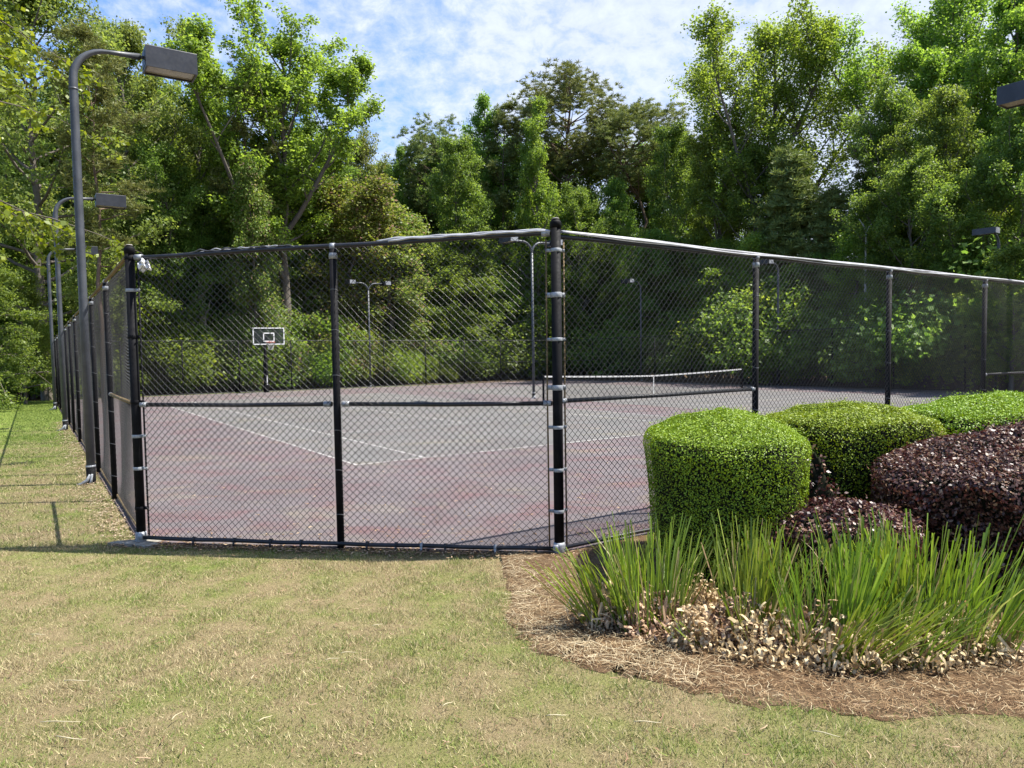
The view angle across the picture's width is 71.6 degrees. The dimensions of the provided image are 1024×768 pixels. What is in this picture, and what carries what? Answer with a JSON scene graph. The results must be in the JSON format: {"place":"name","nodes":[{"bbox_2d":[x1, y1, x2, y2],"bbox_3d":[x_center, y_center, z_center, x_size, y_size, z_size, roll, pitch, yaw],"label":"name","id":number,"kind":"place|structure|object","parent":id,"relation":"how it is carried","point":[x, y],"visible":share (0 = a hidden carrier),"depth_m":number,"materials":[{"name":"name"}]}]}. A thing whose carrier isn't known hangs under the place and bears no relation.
{"place":"outdoors","nodes":[
{"label":"outdoors","id":0,"kind":"place"},
{"bbox_2d":[2,538,1010,767],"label":"lawn debris","id":1,"kind":"object","parent":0,"point":[371,682],"visible":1,"depth_m":3.86,"materials":[{"name":"beige plant"}]},
{"bbox_2d":[0,383,1023,767],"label":"lawn","id":2,"kind":"structure","parent":0,"point":[392,753],"depth_m":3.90,"materials":[{"name":"green plant"}]},
{"bbox_2d":[0,434,134,546],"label":"lawn grass","id":3,"kind":"structure","parent":2,"relation":"on","point":[18,450],"depth_m":10.85,"materials":[{"name":"green plant"}]},
{"bbox_2d":[0,0,140,274],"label":"elm tree","id":4,"kind":"object","parent":2,"relation":"on","point":[16,62],"visible":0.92,"depth_m":12.42,"materials":[{"name":"green plant"}]},
{"bbox_2d":[0,396,148,439],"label":"lawn grass","id":5,"kind":"structure","parent":2,"relation":"on","point":[48,404],"depth_m":24.29,"materials":[{"name":"green plant"}]},
{"bbox_2d":[53,193,126,430],"bbox_3d":[-12.212,-1.997,20.646,1.981,7.000,0.430,-3,4,-34],"label":"light pole","id":6,"kind":"object","parent":2,"relation":"on","point":[110,201],"visible":0.93,"depth_m":20.26,"materials":[{"name":"grey metal"}]},
{"bbox_2d":[0,0,188,400],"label":"oak tree","id":7,"kind":"object","parent":2,"relation":"on","point":[39,13],"visible":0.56,"depth_m":36.33,"materials":[{"name":"green plant"}]},
{"bbox_2d":[30,16,164,401],"bbox_3d":[-19.493,-7.866,33.529,5.170,18.053,5.186,1,3,31],"label":"pine tree","id":8,"kind":"object","parent":2,"relation":"on","point":[109,64],"visible":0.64,"depth_m":33.08,"materials":[{"name":"green plant"}]},
{"bbox_2d":[46,421,165,547],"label":"leaf litter","id":9,"kind":"object","parent":2,"relation":"on","point":[89,486],"visible":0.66,"depth_m":10.20,"materials":[{"name":"plant"}]},
{"bbox_2d":[68,44,197,485],"bbox_3d":[-6.112,-1.841,11.591,1.981,7.210,0.430,-3,4,-34],"label":"light pole","id":10,"kind":"object","parent":2,"relation":"on","point":[167,63],"visible":0.94,"depth_m":11.19,"materials":[{"name":"painted metal"},{"name":"glass"}]},
{"bbox_2d":[112,537,582,561],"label":"leaf litter","id":11,"kind":"object","parent":2,"relation":"on","point":[309,548],"visible":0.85,"depth_m":7.10,"materials":[{"name":"brown plant"}]},
{"bbox_2d":[58,379,992,553],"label":"court slab","id":12,"kind":"structure","parent":2,"relation":"on","point":[428,467],"depth_m":10.57,"materials":[{"name":"grey concrete"}]},
{"bbox_2d":[54,257,135,525],"bbox_3d":[-13.681,-0.131,21.902,0.118,3.328,34.856,-3,3,-34],"label":"chain link fence","id":13,"kind":"object","parent":12,"relation":"on","point":[108,394],"visible":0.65,"depth_m":10.18,"materials":[{"name":"black metal"}]},
{"bbox_2d":[67,340,566,397],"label":"chain link fence","id":14,"kind":"object","parent":12,"relation":"on","point":[416,373],"visible":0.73,"depth_m":45.32,"materials":[{"name":"black metal"}]},
{"bbox_2d":[107,217,567,554],"bbox_3d":[-1.884,0.185,7.105,4.844,3.475,0.280,0,3,8],"label":"chain link fence","id":15,"kind":"object","parent":12,"relation":"on","point":[143,539],"visible":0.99,"depth_m":7.07,"materials":[{"name":"metal"}]},
{"bbox_2d":[174,393,669,464],"bbox_3d":[-4.876,0.961,25.512,10.970,0.292,23.770,-3,4,-34],"label":"court surface","id":16,"kind":"object","parent":12,"relation":"on","point":[369,452],"visible":0.6,"depth_m":19.72,"materials":[{"name":"grey concrete"}]},
{"bbox_2d":[436,384,942,413],"bbox_3d":[6.620,0.463,33.262,10.970,0.292,23.770,-3,4,-34],"label":"court surface","id":17,"kind":"object","parent":12,"relation":"on","point":[494,391],"visible":0.4,"depth_m":29.62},
{"bbox_2d":[542,368,742,400],"bbox_3d":[6.621,-0.002,33.231,12.888,1.200,0.110,-2,3,-34],"label":"tennis net","id":18,"kind":"object","parent":17,"relation":"on","point":[601,380],"visible":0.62,"depth_m":32.90,"materials":[{"name":"black fabric"}]},
{"bbox_2d":[561,235,1023,548],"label":"chain link fence","id":19,"kind":"object","parent":12,"relation":"on","point":[754,388],"visible":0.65,"depth_m":8.39,"materials":[{"name":"metal"}]},
{"bbox_2d":[561,230,1023,282],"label":"fence rail","id":20,"kind":"object","parent":19,"relation":"on","point":[647,241],"visible":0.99,"depth_m":8.37,"materials":[{"name":"grey metal"}]},
{"bbox_2d":[566,323,1023,391],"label":"chain link fence","id":21,"kind":"object","parent":12,"relation":"on","point":[622,354],"visible":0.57,"depth_m":41.87,"materials":[{"name":"black metal"}]},
{"bbox_2d":[491,533,1023,726],"bbox_3d":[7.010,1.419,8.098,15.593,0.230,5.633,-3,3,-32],"label":"mulch bed","id":22,"kind":"object","parent":2,"relation":"on","point":[779,677],"visible":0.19,"depth_m":4.03,"materials":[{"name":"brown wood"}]},
{"bbox_2d":[551,512,732,640],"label":"ornamental grass","id":23,"kind":"object","parent":22,"relation":"on","point":[661,601],"depth_m":4.73,"materials":[{"name":"green plant"}]},
{"bbox_2d":[639,540,730,626],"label":"ornamental grass","id":24,"kind":"object","parent":22,"relation":"on","point":[706,597],"depth_m":5.07,"materials":[{"name":"plant"}]},
{"bbox_2d":[650,603,722,654],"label":"dry leaves","id":25,"kind":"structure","parent":22,"relation":"on","point":[689,632],"depth_m":4.37,"materials":[{"name":"beige plant"}]},
{"bbox_2d":[641,405,813,590],"bbox_3d":[1.872,0.943,6.297,1.430,1.515,1.902,0,3,9],"label":"boxwood hedge","id":26,"kind":"object","parent":22,"relation":"on","point":[744,465],"visible":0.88,"depth_m":5.58,"materials":[{"name":"green plant"}]},
{"bbox_2d":[708,577,834,673],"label":"dry leaves","id":27,"kind":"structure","parent":22,"relation":"on","point":[779,650],"depth_m":4.22,"materials":[{"name":"beige plant"}]},
{"bbox_2d":[700,509,868,650],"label":"ornamental grass","id":28,"kind":"object","parent":22,"relation":"on","point":[754,570],"depth_m":4.58,"materials":[{"name":"green plant"}]},
{"bbox_2d":[800,439,839,503],"bbox_3d":[2.440,1.075,5.965,0.532,1.260,0.610,-3,3,-30],"label":"purple shrub","id":29,"kind":"object","parent":22,"relation":"on","point":[818,480],"visible":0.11,"depth_m":5.83,"materials":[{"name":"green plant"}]},
{"bbox_2d":[741,520,918,661],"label":"ornamental grass","id":30,"kind":"object","parent":22,"relation":"on","point":[856,587],"depth_m":4.31,"materials":[{"name":"green plant"}]},
{"bbox_2d":[761,490,936,603],"bbox_3d":[2.564,1.278,5.562,1.391,0.876,0.942,-1,3,5],"label":"purple shrub","id":31,"kind":"object","parent":22,"relation":"on","point":[834,510],"visible":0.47,"depth_m":5.39,"materials":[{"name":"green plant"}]},
{"bbox_2d":[763,398,950,502],"bbox_3d":[3.511,0.888,7.463,1.809,1.478,1.498,-1,3,-4],"label":"boxwood hedge","id":32,"kind":"object","parent":22,"relation":"on","point":[850,439],"visible":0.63,"depth_m":6.86,"materials":[{"name":"green plant"}]},
{"bbox_2d":[805,588,974,683],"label":"ornamental grass","id":33,"kind":"object","parent":22,"relation":"on","point":[856,643],"depth_m":4.01,"materials":[{"name":"green plant"}]},
{"bbox_2d":[799,508,1006,649],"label":"ornamental grass","id":34,"kind":"object","parent":22,"relation":"on","point":[904,570],"depth_m":4.42,"materials":[{"name":"green plant"}]},
{"bbox_2d":[851,507,1023,669],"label":"ornamental grass","id":35,"kind":"object","parent":22,"relation":"on","point":[998,639],"depth_m":4.27,"materials":[{"name":"green plant"}]},
{"bbox_2d":[863,417,1023,600],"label":"purple shrub","id":36,"kind":"object","parent":22,"relation":"on","point":[966,480],"visible":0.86,"depth_m":5.60,"materials":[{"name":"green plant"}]},
{"bbox_2d":[881,574,1005,674],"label":"ornamental grass","id":37,"kind":"object","parent":22,"relation":"on","point":[926,654],"depth_m":4.09,"materials":[{"name":"green plant"}]},
{"bbox_2d":[901,388,1023,439],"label":"boxwood hedge","id":38,"kind":"object","parent":22,"relation":"on","point":[967,413],"visible":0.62,"depth_m":8.15,"materials":[{"name":"green plant"}]},
{"bbox_2d":[0,372,1023,401],"bbox_3d":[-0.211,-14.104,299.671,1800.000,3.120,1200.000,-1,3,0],"label":"ground","id":39,"kind":"structure","parent":0,"point":[438,382],"depth_m":48.38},
{"bbox_2d":[0,232,80,409],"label":"drooping tree","id":40,"kind":"object","parent":39,"relation":"on","point":[6,275],"visible":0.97,"depth_m":30.60,"materials":[{"name":"green plant"}]},
{"bbox_2d":[0,269,82,403],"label":"drooping tree","id":41,"kind":"object","parent":39,"relation":"on","point":[30,289],"visible":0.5,"depth_m":33.81,"materials":[{"name":"green plant"}]},
{"bbox_2d":[0,218,87,398],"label":"young tree","id":42,"kind":"object","parent":39,"relation":"on","point":[13,253],"visible":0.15,"depth_m":38.80,"materials":[{"name":"green plant"}]},
{"bbox_2d":[6,0,224,322],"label":"oak tree","id":43,"kind":"object","parent":39,"relation":"on","point":[133,37],"visible":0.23,"depth_m":44.15,"materials":[{"name":"green plant"}]},
{"bbox_2d":[53,213,222,394],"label":"drooping tree","id":44,"kind":"object","parent":39,"relation":"on","point":[146,272],"visible":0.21,"depth_m":41.52,"materials":[{"name":"green plant"}]},
{"bbox_2d":[79,298,234,393],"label":"bush","id":45,"kind":"object","parent":39,"relation":"on","point":[198,363],"visible":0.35,"depth_m":41.51,"materials":[{"name":"green plant"}]},
{"bbox_2d":[109,134,236,392],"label":"maple tree","id":46,"kind":"object","parent":39,"relation":"on","point":[162,158],"visible":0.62,"depth_m":43.08,"materials":[{"name":"green plant"}]},
{"bbox_2d":[145,216,235,330],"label":"maple tree","id":47,"kind":"object","parent":39,"relation":"on","point":[189,247],"visible":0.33,"depth_m":44.22,"materials":[{"name":"green plant"}]},
{"bbox_2d":[151,14,242,318],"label":"tulip tree","id":48,"kind":"object","parent":39,"relation":"on","point":[197,170],"visible":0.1,"depth_m":47.79,"materials":[{"name":"green plant"}]},
{"bbox_2d":[204,55,290,390],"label":"pine tree","id":49,"kind":"object","parent":39,"relation":"on","point":[240,127],"visible":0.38,"depth_m":43.92,"materials":[{"name":"green plant"}]},
{"bbox_2d":[208,154,291,390],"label":"vine covered tree","id":50,"kind":"object","parent":39,"relation":"on","point":[248,193],"visible":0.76,"depth_m":43.09,"materials":[{"name":"green plant"}]},
{"bbox_2d":[195,305,308,389],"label":"bush","id":51,"kind":"object","parent":39,"relation":"on","point":[254,361],"visible":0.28,"depth_m":43.80,"materials":[{"name":"green plant"}]},
{"bbox_2d":[143,0,385,388],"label":"tulip tree","id":52,"kind":"object","parent":39,"relation":"on","point":[283,88],"visible":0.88,"depth_m":44.37,"materials":[{"name":"green plant"}]},
{"bbox_2d":[244,299,352,388],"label":"bush","id":53,"kind":"object","parent":39,"relation":"on","point":[300,357],"visible":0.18,"depth_m":46.02,"materials":[{"name":"green plant"}]},
{"bbox_2d":[280,173,405,385],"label":"vine covered tree","id":54,"kind":"object","parent":39,"relation":"on","point":[363,202],"visible":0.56,"depth_m":49.13,"materials":[{"name":"green plant"}]},
{"bbox_2d":[308,298,392,384],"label":"bush","id":55,"kind":"object","parent":39,"relation":"on","point":[354,343],"visible":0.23,"depth_m":48.38,"materials":[{"name":"green plant"}]},
{"bbox_2d":[334,124,417,269],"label":"oak tree","id":56,"kind":"object","parent":39,"relation":"on","point":[365,154],"visible":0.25,"depth_m":66.58,"materials":[{"name":"green plant"}]},
{"bbox_2d":[340,327,423,386],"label":"bush","id":57,"kind":"object","parent":39,"relation":"on","point":[409,367],"visible":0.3,"depth_m":49.17,"materials":[{"name":"green plant"}]},
{"bbox_2d":[350,196,462,383],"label":"vine covered tree","id":58,"kind":"object","parent":39,"relation":"on","point":[408,227],"visible":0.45,"depth_m":52.13,"materials":[{"name":"green plant"}]},
{"bbox_2d":[385,112,470,375],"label":"pine tree","id":59,"kind":"object","parent":39,"relation":"on","point":[419,148],"visible":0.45,"depth_m":65.78,"materials":[{"name":"green plant"}]},
{"bbox_2d":[402,243,463,381],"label":"young tree","id":60,"kind":"object","parent":39,"relation":"on","point":[450,307],"visible":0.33,"depth_m":55.56,"materials":[{"name":"green plant"}]},
{"bbox_2d":[414,242,472,379],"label":"young tree","id":61,"kind":"object","parent":39,"relation":"on","point":[454,293],"visible":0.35,"depth_m":56.02,"materials":[{"name":"green plant"}]},
{"bbox_2d":[407,316,501,380],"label":"bush","id":62,"kind":"object","parent":39,"relation":"on","point":[483,350],"visible":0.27,"depth_m":54.47,"materials":[{"name":"green plant"}]},
{"bbox_2d":[409,133,515,379],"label":"maple tree","id":63,"kind":"object","parent":39,"relation":"on","point":[466,190],"visible":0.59,"depth_m":58.48,"materials":[{"name":"green plant"}]},
{"bbox_2d":[406,226,551,379],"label":"drooping tree","id":64,"kind":"object","parent":39,"relation":"on","point":[460,261],"visible":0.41,"depth_m":56.67,"materials":[{"name":"green plant"}]},
{"bbox_2d":[449,89,509,374],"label":"tulip tree","id":65,"kind":"object","parent":39,"relation":"on","point":[482,104],"visible":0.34,"depth_m":66.64,"materials":[{"name":"green plant"}]},
{"bbox_2d":[474,92,534,280],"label":"tree","id":66,"kind":"object","parent":39,"relation":"on","point":[501,119],"visible":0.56,"depth_m":66.31,"materials":[{"name":"green plant"}]},
{"bbox_2d":[480,276,534,378],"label":"young tree","id":67,"kind":"object","parent":39,"relation":"on","point":[511,288],"visible":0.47,"depth_m":58.23,"materials":[{"name":"green plant"}]},
{"bbox_2d":[465,320,569,378],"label":"bush","id":68,"kind":"object","parent":39,"relation":"on","point":[501,337],"visible":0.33,"depth_m":57.16,"materials":[{"name":"green plant"}]},
{"bbox_2d":[505,94,575,378],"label":"tulip tree","id":69,"kind":"object","parent":39,"relation":"on","point":[534,127],"visible":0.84,"depth_m":58.75,"materials":[{"name":"green plant"}]},
{"bbox_2d":[485,135,620,337],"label":"maple tree","id":70,"kind":"object","parent":39,"relation":"on","point":[518,168],"visible":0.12,"depth_m":67.94,"materials":[{"name":"green plant"}]},
{"bbox_2d":[500,57,646,271],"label":"pine tree","id":71,"kind":"object","parent":39,"relation":"on","point":[567,157],"visible":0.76,"depth_m":64.65,"materials":[{"name":"green plant"}]},
{"bbox_2d":[543,181,625,377],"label":"maple tree","id":72,"kind":"object","parent":39,"relation":"on","point":[576,202],"visible":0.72,"depth_m":58.94,"materials":[{"name":"green plant"}]},
{"bbox_2d":[577,175,643,375],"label":"maple tree","id":73,"kind":"object","parent":39,"relation":"on","point":[614,202],"visible":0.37,"depth_m":60.91,"materials":[{"name":"green plant"}]},
{"bbox_2d":[562,310,672,378],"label":"bush","id":74,"kind":"object","parent":39,"relation":"on","point":[601,349],"visible":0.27,"depth_m":54.77,"materials":[{"name":"green plant"}]},
{"bbox_2d":[568,96,698,258],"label":"pine tree","id":75,"kind":"object","parent":39,"relation":"on","point":[626,170],"visible":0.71,"depth_m":62.87,"materials":[{"name":"green plant"}]},
{"bbox_2d":[582,225,705,378],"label":"drooping tree","id":76,"kind":"object","parent":39,"relation":"on","point":[658,234],"visible":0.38,"depth_m":53.31,"materials":[{"name":"green plant"}]},
{"bbox_2d":[608,118,715,329],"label":"maple tree","id":77,"kind":"object","parent":39,"relation":"on","point":[671,141],"visible":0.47,"depth_m":56.44,"materials":[{"name":"green plant"}]},
{"bbox_2d":[621,233,703,377],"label":"maple tree","id":78,"kind":"object","parent":39,"relation":"on","point":[654,293],"visible":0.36,"depth_m":54.25,"materials":[{"name":"green plant"}]},
{"bbox_2d":[630,309,709,379],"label":"bush","id":79,"kind":"object","parent":39,"relation":"on","point":[663,342],"visible":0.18,"depth_m":49.28,"materials":[{"name":"green plant"}]},
{"bbox_2d":[679,235,747,378],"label":"vine covered tree","id":80,"kind":"object","parent":39,"relation":"on","point":[716,244],"visible":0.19,"depth_m":50.14,"materials":[{"name":"green plant"}]},
{"bbox_2d":[679,99,771,292],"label":"tulip tree","id":81,"kind":"object","parent":39,"relation":"on","point":[702,166],"visible":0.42,"depth_m":52.22,"materials":[{"name":"green plant"}]},
{"bbox_2d":[667,282,811,383],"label":"bush","id":82,"kind":"object","parent":39,"relation":"on","point":[749,306],"visible":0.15,"depth_m":42.66,"materials":[{"name":"green plant"}]},
{"bbox_2d":[697,230,801,331],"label":"young tree","id":83,"kind":"object","parent":39,"relation":"on","point":[754,240],"visible":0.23,"depth_m":45.64,"materials":[{"name":"green plant"}]},
{"bbox_2d":[700,137,821,291],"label":"maple tree","id":84,"kind":"object","parent":39,"relation":"on","point":[746,159],"visible":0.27,"depth_m":49.69,"materials":[{"name":"green plant"}]},
{"bbox_2d":[685,268,853,384],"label":"bush","id":85,"kind":"object","parent":39,"relation":"on","point":[749,327],"visible":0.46,"depth_m":40.08,"materials":[{"name":"green plant"}]},
{"bbox_2d":[737,140,830,380],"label":"pine tree","id":86,"kind":"object","parent":39,"relation":"on","point":[790,200],"visible":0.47,"depth_m":44.80,"materials":[{"name":"green plant"}]},
{"bbox_2d":[665,0,905,274],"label":"tulip tree","id":87,"kind":"object","parent":39,"relation":"on","point":[763,92],"visible":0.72,"depth_m":49.59,"materials":[{"name":"green plant"}]},
{"bbox_2d":[787,182,859,317],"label":"pine tree","id":88,"kind":"object","parent":39,"relation":"on","point":[822,230],"visible":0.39,"depth_m":42.92,"materials":[{"name":"green plant"}]},
{"bbox_2d":[762,295,898,385],"bbox_3d":[18.218,-2.418,39.215,8.456,5.535,8.854,-1,3,-7],"label":"bush","id":89,"kind":"object","parent":39,"relation":"on","point":[806,354],"visible":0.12,"depth_m":38.25,"materials":[{"name":"green plant"}]},
{"bbox_2d":[811,215,897,383],"bbox_3d":[19.843,-4.696,39.724,5.140,9.880,5.000,-2,3,-19],"label":"vine covered tree","id":90,"kind":"object","parent":39,"relation":"on","point":[847,243],"visible":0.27,"depth_m":39.68,"materials":[{"name":"green plant"}]},
{"bbox_2d":[797,260,989,387],"bbox_3d":[19.988,-2.886,36.278,10.811,6.759,10.324,-3,3,-30],"label":"bush","id":91,"kind":"object","parent":39,"relation":"on","point":[862,347],"visible":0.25,"depth_m":34.54,"materials":[{"name":"green plant"}]},
{"bbox_2d":[832,76,964,260],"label":"maple tree","id":92,"kind":"object","parent":39,"relation":"on","point":[891,108],"visible":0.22,"depth_m":41.55,"materials":[{"name":"green plant"}]},
{"bbox_2d":[828,145,974,386],"bbox_3d":[20.414,-5.854,37.171,6.136,12.317,6.992,-2,3,-19],"label":"maple tree","id":93,"kind":"object","parent":39,"relation":"on","point":[878,209],"visible":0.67,"depth_m":36.67,"materials":[{"name":"green plant"}]},
{"bbox_2d":[804,0,1023,198],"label":"tulip tree","id":94,"kind":"object","parent":39,"relation":"on","point":[950,26],"visible":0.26,"depth_m":46.85,"materials":[{"name":"green plant"}]},
{"bbox_2d":[832,234,1023,389],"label":"bush","id":95,"kind":"object","parent":39,"relation":"on","point":[976,260],"visible":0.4,"depth_m":31.82,"materials":[{"name":"green plant"}]},
{"bbox_2d":[870,81,991,381],"bbox_3d":[22.996,-7.763,38.076,6.767,16.096,6.846,-2,3,-25],"label":"maple tree","id":96,"kind":"object","parent":39,"relation":"on","point":[944,111],"visible":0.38,"depth_m":37.09,"materials":[{"name":"green plant"}]},
{"bbox_2d":[852,288,1021,389],"bbox_3d":[21.167,-2.119,34.655,7.583,5.093,8.383,-2,3,-13],"label":"bush","id":97,"kind":"object","parent":39,"relation":"on","point":[902,374],"visible":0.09,"depth_m":33.41,"materials":[{"name":"green plant"}]},
{"bbox_2d":[884,0,1023,225],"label":"tulip tree","id":98,"kind":"object","parent":39,"relation":"on","point":[1008,15],"visible":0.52,"depth_m":41.24,"materials":[{"name":"green plant"}]},
{"bbox_2d":[899,145,1023,319],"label":"maple tree","id":99,"kind":"object","parent":39,"relation":"on","point":[937,204],"visible":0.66,"depth_m":33.36,"materials":[{"name":"green plant"}]},
{"bbox_2d":[905,279,1023,390],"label":"bush","id":100,"kind":"object","parent":39,"relation":"on","point":[963,352],"visible":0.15,"depth_m":31.46,"materials":[{"name":"green plant"}]},
{"bbox_2d":[912,79,1023,387],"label":"maple tree","id":101,"kind":"object","parent":39,"relation":"on","point":[1009,126],"visible":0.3,"depth_m":33.09,"materials":[{"name":"green plant"}]},
{"bbox_2d":[937,277,1023,388],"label":"bush","id":102,"kind":"object","parent":39,"relation":"on","point":[978,347],"visible":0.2,"depth_m":30.07,"materials":[{"name":"green plant"}]},
{"bbox_2d":[951,237,1023,390],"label":"young tree","id":103,"kind":"object","parent":39,"relation":"on","point":[1004,262],"visible":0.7,"depth_m":28.93,"materials":[{"name":"green plant"}]},
{"bbox_2d":[3,0,1021,256],"label":"sky","id":104,"kind":"structure","parent":0,"point":[434,57],"materials":[{"name":"blue"}]},
{"bbox_2d":[521,533,659,631],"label":"ornamental grass","id":105,"kind":"object","parent":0,"point":[594,605],"depth_m":4.78,"materials":[{"name":"green plant"}]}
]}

